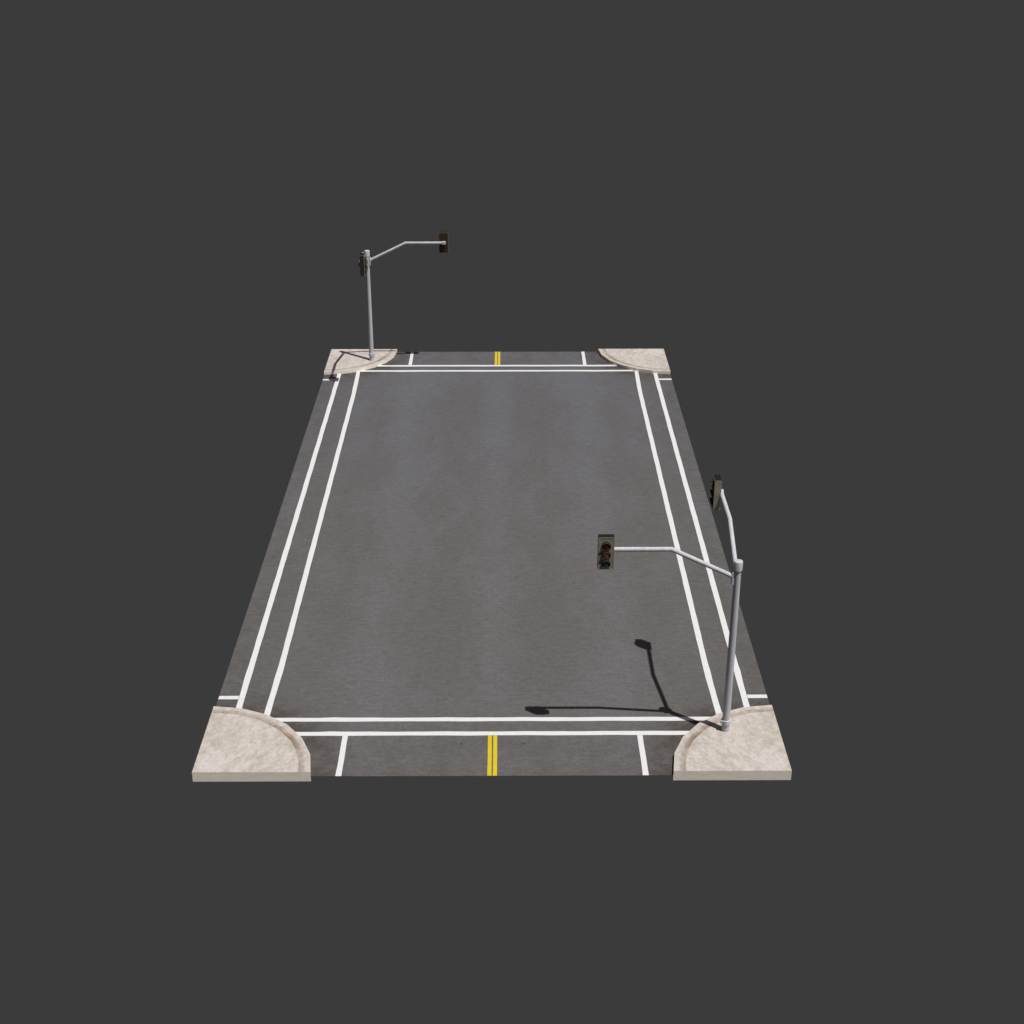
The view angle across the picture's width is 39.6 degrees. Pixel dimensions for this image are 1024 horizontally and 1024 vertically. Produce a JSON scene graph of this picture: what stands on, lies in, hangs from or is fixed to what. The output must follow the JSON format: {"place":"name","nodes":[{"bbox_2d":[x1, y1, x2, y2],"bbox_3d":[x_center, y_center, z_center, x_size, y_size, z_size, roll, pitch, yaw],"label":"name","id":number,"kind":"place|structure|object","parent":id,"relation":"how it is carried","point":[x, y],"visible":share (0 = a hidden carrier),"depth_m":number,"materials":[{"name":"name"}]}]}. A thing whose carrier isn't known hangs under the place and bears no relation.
{"place":"outdoors","nodes":[
{"label":"outdoors","id":0,"kind":"place"},
{"bbox_2d":[192,706,310,781],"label":"pavement","id":1,"kind":"structure","parent":0,"point":[240,745],"depth_m":48.42,"materials":[{"name":"concrete"}]},
{"bbox_2d":[324,349,396,374],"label":"pavement","id":2,"kind":"structure","parent":0,"point":[341,361],"depth_m":83.93,"materials":[{"name":"concrete"}]},
{"bbox_2d":[358,232,448,360],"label":"traffic light","id":3,"kind":"object","parent":2,"relation":"on","point":[365,259],"visible":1,"depth_m":81.05,"materials":[{"name":"metal"}]},
{"bbox_2d":[216,352,769,776],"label":"road","id":4,"kind":"structure","parent":0,"point":[436,592],"depth_m":59.53,"materials":[{"name":"grey asphalt"}]},
{"bbox_2d":[0,0,1023,1023],"label":"sky","id":5,"kind":"structure","parent":0,"point":[813,210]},
{"bbox_2d":[598,349,670,373],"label":"pavement","id":6,"kind":"structure","parent":0,"point":[648,360],"depth_m":83.94,"materials":[{"name":"concrete"}]},
{"bbox_2d":[673,705,791,779],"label":"pavement","id":7,"kind":"structure","parent":0,"point":[749,745],"depth_m":48.48,"materials":[{"name":"concrete"}]},
{"bbox_2d":[597,475,742,731],"bbox_3d":[5.188,3.223,49.820,4.809,7.670,5.040,0,26,0],"label":"traffic light","id":8,"kind":"object","parent":7,"relation":"on","point":[607,548],"visible":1,"depth_m":47.38,"materials":[{"name":"metal"}]}
]}

